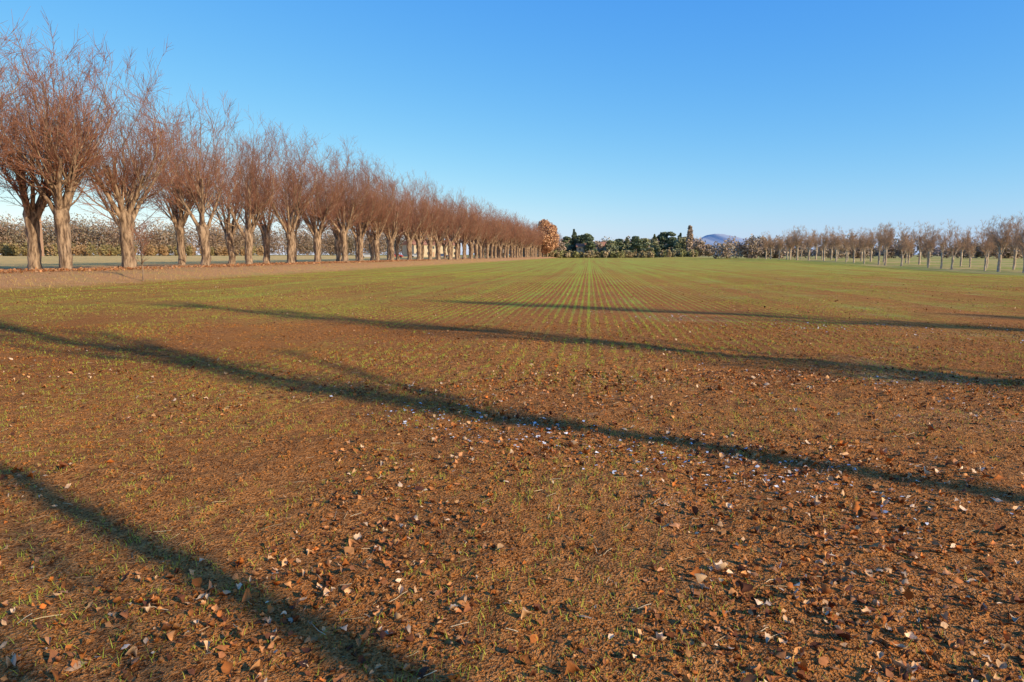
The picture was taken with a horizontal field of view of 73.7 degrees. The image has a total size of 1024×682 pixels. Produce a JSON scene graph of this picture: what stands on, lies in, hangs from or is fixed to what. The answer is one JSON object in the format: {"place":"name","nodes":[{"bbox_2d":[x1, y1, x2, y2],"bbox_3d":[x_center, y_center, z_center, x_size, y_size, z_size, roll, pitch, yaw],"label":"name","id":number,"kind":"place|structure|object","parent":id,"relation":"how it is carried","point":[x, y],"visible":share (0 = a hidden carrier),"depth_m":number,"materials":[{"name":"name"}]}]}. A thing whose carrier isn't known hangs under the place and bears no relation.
{"place":"outdoors","nodes":[
{"label":"outdoors","id":0,"kind":"place"},
{"bbox_2d":[0,259,494,291],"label":"verge grass","id":1,"kind":"structure","parent":0,"point":[226,272],"depth_m":49.05,"materials":[{"name":"green plant"}]},
{"bbox_2d":[0,255,1023,681],"bbox_3d":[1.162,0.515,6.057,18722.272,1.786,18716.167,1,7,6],"label":"ground","id":2,"kind":"structure","parent":0,"point":[222,545],"depth_m":4.96,"materials":[{"name":"soil"}]},
{"bbox_2d":[0,7,46,177],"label":"lime tree","id":3,"kind":"object","parent":2,"relation":"on","point":[2,70],"visible":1,"depth_m":36.70,"materials":[{"name":"brown plant"}]},
{"bbox_2d":[27,218,43,255],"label":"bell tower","id":4,"kind":"structure","parent":2,"relation":"on","point":[41,239],"depth_m":203.71,"materials":[{"name":"brick"}]},
{"bbox_2d":[0,23,97,269],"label":"lime tree","id":5,"kind":"object","parent":2,"relation":"on","point":[32,212],"visible":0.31,"depth_m":44.15,"materials":[{"name":"brown plant"}]},
{"bbox_2d":[0,10,126,270],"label":"lime tree","id":6,"kind":"object","parent":2,"relation":"on","point":[55,181],"visible":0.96,"depth_m":42.26,"materials":[{"name":"brown plant"}]},
{"bbox_2d":[47,39,191,268],"bbox_3d":[-27.026,-13.011,48.010,9.151,16.668,9.558,0,7,3],"label":"lime tree","id":7,"kind":"object","parent":2,"relation":"on","point":[125,215],"visible":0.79,"depth_m":47.84,"materials":[{"name":"brown plant"}]},
{"bbox_2d":[71,93,167,265],"bbox_3d":[-34.572,-13.812,59.881,8.824,15.409,9.207,-5,9,-36],"label":"lime tree","id":8,"kind":"object","parent":2,"relation":"on","point":[115,219],"visible":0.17,"depth_m":60.22,"materials":[{"name":"brown plant"}]},
{"bbox_2d":[0,241,263,255],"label":"scrub","id":9,"kind":"object","parent":2,"relation":"on","point":[84,250],"visible":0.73,"depth_m":247.52,"materials":[{"name":"green plant"}]},
{"bbox_2d":[126,221,155,280],"bbox_3d":[-20.636,-5.011,38.272,1.339,3.713,1.182,2,8,16],"label":"sapling tree","id":10,"kind":"object","parent":2,"relation":"on","point":[142,251],"visible":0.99,"depth_m":38.22,"materials":[{"name":"brown plant"}]},
{"bbox_2d":[143,113,219,264],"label":"lime tree","id":11,"kind":"object","parent":2,"relation":"on","point":[177,217],"visible":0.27,"depth_m":68.81,"materials":[{"name":"brown plant"}]},
{"bbox_2d":[137,85,253,265],"bbox_3d":[-26.789,-13.921,57.740,9.259,16.204,8.249,-6,9,-39],"label":"lime tree","id":12,"kind":"object","parent":2,"relation":"on","point":[201,225],"visible":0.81,"depth_m":57.48,"materials":[{"name":"brown plant"}]},
{"bbox_2d":[0,210,427,255],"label":"distant treeline","id":13,"kind":"object","parent":2,"relation":"on","point":[110,236],"visible":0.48,"depth_m":319.17,"materials":[{"name":"brown plant"}]},
{"bbox_2d":[0,259,439,272],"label":"leaf litter","id":14,"kind":"object","parent":2,"relation":"on","point":[14,270],"visible":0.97,"depth_m":55.05,"materials":[{"name":"brown plant"}]},
{"bbox_2d":[191,130,264,263],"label":"lime tree","id":15,"kind":"object","parent":2,"relation":"on","point":[229,230],"visible":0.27,"depth_m":76.73,"materials":[{"name":"brown plant"}]},
{"bbox_2d":[186,105,290,264],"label":"lime tree","id":16,"kind":"object","parent":2,"relation":"on","point":[250,226],"visible":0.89,"depth_m":65.37,"materials":[{"name":"brown plant"}]},
{"bbox_2d":[228,139,292,262],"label":"lime tree","id":17,"kind":"object","parent":2,"relation":"on","point":[265,229],"visible":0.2,"depth_m":84.71,"materials":[{"name":"brown plant"}]},
{"bbox_2d":[237,113,328,262],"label":"lime tree","id":18,"kind":"object","parent":2,"relation":"on","point":[289,230],"visible":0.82,"depth_m":72.41,"materials":[{"name":"brown plant"}]},
{"bbox_2d":[262,154,313,261],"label":"lime tree","id":19,"kind":"object","parent":2,"relation":"on","point":[285,219],"visible":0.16,"depth_m":92.14,"materials":[{"name":"brown plant"}]},
{"bbox_2d":[285,143,345,261],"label":"lime tree","id":20,"kind":"object","parent":2,"relation":"on","point":[325,226],"visible":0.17,"depth_m":99.72,"materials":[{"name":"brown plant"}]},
{"bbox_2d":[279,135,354,261],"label":"lime tree","id":21,"kind":"object","parent":2,"relation":"on","point":[317,232],"visible":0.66,"depth_m":79.84,"materials":[{"name":"brown plant"}]},
{"bbox_2d":[320,158,358,260],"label":"lime tree","id":22,"kind":"object","parent":2,"relation":"on","point":[337,247],"visible":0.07,"depth_m":107.98,"materials":[{"name":"brown plant"}]},
{"bbox_2d":[307,137,376,262],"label":"lime tree","id":23,"kind":"object","parent":2,"relation":"on","point":[343,231],"visible":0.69,"depth_m":87.19,"materials":[{"name":"brown plant"}]},
{"bbox_2d":[320,146,388,260],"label":"lime tree","id":24,"kind":"object","parent":2,"relation":"on","point":[363,226],"visible":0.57,"depth_m":94.32,"materials":[{"name":"brown plant"}]},
{"bbox_2d":[340,183,373,260],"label":"lime tree","id":25,"kind":"object","parent":2,"relation":"on","point":[356,232],"visible":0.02,"depth_m":115.65,"materials":[{"name":"brown plant"}]},
{"bbox_2d":[364,186,384,260],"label":"lime tree","id":26,"kind":"object","parent":2,"relation":"on","point":[370,238],"visible":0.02,"depth_m":123.70,"materials":[{"name":"brown plant"}]},
{"bbox_2d":[362,160,401,260],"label":"lime tree","id":27,"kind":"object","parent":2,"relation":"on","point":[376,233],"visible":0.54,"depth_m":101.36,"materials":[{"name":"brown plant"}]},
{"bbox_2d":[373,181,400,259],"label":"lime tree","id":28,"kind":"object","parent":2,"relation":"on","point":[388,255],"visible":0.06,"depth_m":131.55,"materials":[{"name":"brown plant"}]},
{"bbox_2d":[369,162,420,259],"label":"lime tree","id":29,"kind":"object","parent":2,"relation":"on","point":[391,238],"visible":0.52,"depth_m":108.49,"materials":[{"name":"brown plant"}]},
{"bbox_2d":[389,170,433,259],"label":"lime tree","id":30,"kind":"object","parent":2,"relation":"on","point":[408,239],"visible":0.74,"depth_m":116.10,"materials":[{"name":"brown plant"}]},
{"bbox_2d":[395,172,445,260],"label":"lime tree","id":31,"kind":"object","parent":2,"relation":"on","point":[418,239],"visible":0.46,"depth_m":123.67,"materials":[{"name":"brown plant"}]},
{"bbox_2d":[401,240,454,256],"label":"farmhouse","id":32,"kind":"object","parent":2,"relation":"on","point":[404,249],"visible":0.35,"depth_m":320.29,"materials":[{"name":"ceramic"}]},
{"bbox_2d":[387,175,561,259],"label":"lime avenue","id":33,"kind":"object","parent":2,"relation":"on","point":[480,232],"visible":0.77,"depth_m":174.81,"materials":[{"name":"brown plant"}]},
{"bbox_2d":[0,322,1023,681],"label":"soil clods","id":34,"kind":"object","parent":2,"relation":"on","point":[566,544],"visible":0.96,"depth_m":4.78,"materials":[{"name":"brown soil"}]},
{"bbox_2d":[0,348,1023,681],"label":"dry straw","id":35,"kind":"object","parent":2,"relation":"on","point":[486,500],"visible":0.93,"depth_m":4.14,"materials":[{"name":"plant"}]},
{"bbox_2d":[0,276,1023,681],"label":"fallen leaves","id":36,"kind":"object","parent":2,"relation":"on","point":[904,668],"visible":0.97,"depth_m":3.47,"materials":[{"name":"brown plant"}]},
{"bbox_2d":[0,271,1023,681],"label":"grass seedlings","id":37,"kind":"object","parent":2,"relation":"on","point":[452,421],"depth_m":8.00,"materials":[{"name":"green plant"}]},
{"bbox_2d":[538,219,559,256],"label":"oak tree","id":38,"kind":"object","parent":2,"relation":"on","point":[551,241],"visible":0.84,"depth_m":323.79,"materials":[{"name":"brown plant"}]},
{"bbox_2d":[554,242,566,251],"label":"deciduous tree","id":39,"kind":"object","parent":2,"relation":"on","point":[560,247],"visible":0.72,"depth_m":340.72,"materials":[{"name":"brown plant"}]},
{"bbox_2d":[561,236,571,248],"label":"pine tree","id":40,"kind":"object","parent":2,"relation":"on","point":[566,239],"visible":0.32,"depth_m":365.33,"materials":[{"name":"green plant"}]},
{"bbox_2d":[566,229,576,251],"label":"pine tree","id":41,"kind":"object","parent":2,"relation":"on","point":[572,242],"visible":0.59,"depth_m":350.75,"materials":[{"name":"green plant"}]},
{"bbox_2d":[575,234,585,247],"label":"pine tree","id":42,"kind":"object","parent":2,"relation":"on","point":[580,239],"visible":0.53,"depth_m":345.64,"materials":[{"name":"green plant"}]},
{"bbox_2d":[575,243,586,257],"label":"farmhouse","id":43,"kind":"object","parent":2,"relation":"on","point":[579,246],"visible":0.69,"depth_m":342.08,"materials":[{"name":"ceramic"}]},
{"bbox_2d":[473,236,705,256],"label":"distant treeline","id":44,"kind":"object","parent":2,"relation":"on","point":[693,244],"visible":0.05,"depth_m":412.63,"materials":[{"name":"green plant"}]},
{"bbox_2d":[583,233,597,251],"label":"pine tree","id":45,"kind":"object","parent":2,"relation":"on","point":[589,242],"visible":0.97,"depth_m":339.15,"materials":[{"name":"green plant"}]},
{"bbox_2d":[594,241,603,251],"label":"deciduous tree","id":46,"kind":"object","parent":2,"relation":"on","point":[599,247],"visible":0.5,"depth_m":353.63,"materials":[{"name":"brown plant"}]},
{"bbox_2d":[600,242,609,257],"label":"farmhouse","id":47,"kind":"object","parent":2,"relation":"on","point":[604,243],"visible":0.22,"depth_m":355.15,"materials":[{"name":"ceramic"}]},
{"bbox_2d":[605,240,618,251],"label":"deciduous tree","id":48,"kind":"object","parent":2,"relation":"on","point":[611,245],"visible":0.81,"depth_m":344.89,"materials":[{"name":"green plant"}]},
{"bbox_2d":[614,238,624,251],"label":"pine tree","id":49,"kind":"object","parent":2,"relation":"on","point":[619,243],"visible":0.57,"depth_m":349.57,"materials":[{"name":"green plant"}]},
{"bbox_2d":[544,249,698,257],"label":"hedge","id":50,"kind":"object","parent":2,"relation":"on","point":[625,254],"visible":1,"depth_m":337.67,"materials":[{"name":"green plant"}]},
{"bbox_2d":[621,237,630,250],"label":"pine tree","id":51,"kind":"object","parent":2,"relation":"on","point":[626,242],"visible":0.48,"depth_m":357.64,"materials":[{"name":"green plant"}]},
{"bbox_2d":[627,236,645,252],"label":"pine tree","id":52,"kind":"object","parent":2,"relation":"on","point":[634,243],"visible":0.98,"depth_m":340.79,"materials":[{"name":"green plant"}]},
{"bbox_2d":[637,238,653,252],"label":"pine tree","id":53,"kind":"object","parent":2,"relation":"on","point":[645,243],"visible":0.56,"depth_m":342.40,"materials":[{"name":"green plant"}]},
{"bbox_2d":[649,234,661,256],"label":"pine tree","id":54,"kind":"object","parent":2,"relation":"on","point":[655,245],"visible":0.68,"depth_m":353.93,"materials":[{"name":"green plant"}]},
{"bbox_2d":[657,232,670,249],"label":"pine tree","id":55,"kind":"object","parent":2,"relation":"on","point":[662,237],"visible":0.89,"depth_m":354.85,"materials":[{"name":"green plant"}]},
{"bbox_2d":[661,231,676,251],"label":"pine tree","id":56,"kind":"object","parent":2,"relation":"on","point":[672,239],"visible":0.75,"depth_m":353.10,"materials":[{"name":"green plant"}]},
{"bbox_2d":[331,315,1023,524],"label":"stones","id":57,"kind":"object","parent":2,"relation":"on","point":[726,466],"visible":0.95,"depth_m":5.33,"materials":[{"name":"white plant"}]},
{"bbox_2d":[672,233,684,256],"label":"pine tree","id":58,"kind":"object","parent":2,"relation":"on","point":[678,245],"visible":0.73,"depth_m":343.00,"materials":[{"name":"green plant"}]},
{"bbox_2d":[682,237,686,250],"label":"deciduous tree","id":59,"kind":"object","parent":2,"relation":"on","point":[684,239],"visible":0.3,"depth_m":347.39,"materials":[{"name":"green plant"}]},
{"bbox_2d":[685,225,693,250],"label":"lombardy poplar","id":60,"kind":"object","parent":2,"relation":"on","point":[689,241],"visible":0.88,"depth_m":340.55,"materials":[{"name":"brown plant"}]},
{"bbox_2d":[693,240,705,256],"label":"deciduous tree","id":61,"kind":"object","parent":2,"relation":"on","point":[700,246],"visible":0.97,"depth_m":374.58,"materials":[{"name":"brown plant"}]},
{"bbox_2d":[703,244,715,256],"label":"deciduous tree","id":62,"kind":"object","parent":2,"relation":"on","point":[708,252],"visible":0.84,"depth_m":375.15,"materials":[{"name":"brown plant"}]},
{"bbox_2d":[701,246,948,255],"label":"distant treeline","id":63,"kind":"object","parent":2,"relation":"on","point":[937,252],"visible":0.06,"depth_m":578.66,"materials":[{"name":"brown plant"}]},
{"bbox_2d":[710,234,1023,258],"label":"distant treeline","id":64,"kind":"object","parent":2,"relation":"on","point":[753,248],"visible":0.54,"depth_m":202.32,"materials":[{"name":"brown plant"}]},
{"bbox_2d":[761,215,1023,269],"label":"plane tree row","id":65,"kind":"object","parent":2,"relation":"on","point":[862,242],"visible":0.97,"depth_m":123.22,"materials":[{"name":"brown plant"}]},
{"bbox_2d":[921,226,938,267],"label":"plane tree","id":66,"kind":"object","parent":2,"relation":"on","point":[928,242],"visible":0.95,"depth_m":99.68,"materials":[{"name":"brown plant"}]},
{"bbox_2d":[934,222,951,268],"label":"plane tree","id":67,"kind":"object","parent":2,"relation":"on","point":[941,242],"visible":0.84,"depth_m":95.87,"materials":[{"name":"brown plant"}]},
{"bbox_2d":[944,220,965,269],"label":"plane tree","id":68,"kind":"object","parent":2,"relation":"on","point":[951,250],"visible":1,"depth_m":92.29,"materials":[{"name":"brown plant"}]},
{"bbox_2d":[977,220,998,270],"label":"plane tree","id":69,"kind":"object","parent":2,"relation":"on","point":[987,245],"visible":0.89,"depth_m":88.08,"materials":[{"name":"brown plant"}]},
{"bbox_2d":[985,215,1017,271],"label":"plane tree","id":70,"kind":"object","parent":2,"relation":"on","point":[1002,242],"visible":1,"depth_m":83.99,"materials":[{"name":"brown plant"}]},
{"bbox_2d":[1011,213,1023,272],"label":"plane tree","id":71,"kind":"object","parent":2,"relation":"on","point":[1021,240],"visible":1,"depth_m":80.24,"materials":[{"name":"brown plant"}]},
{"bbox_2d":[0,0,1023,254],"label":"sky","id":72,"kind":"structure","parent":0,"point":[614,119],"materials":[{"name":"blue"}]},
{"bbox_2d":[696,234,915,254],"bbox_3d":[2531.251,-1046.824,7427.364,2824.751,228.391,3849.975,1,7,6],"label":"mountain","id":73,"kind":"structure","parent":0,"point":[710,239],"depth_m":6975.44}
]}

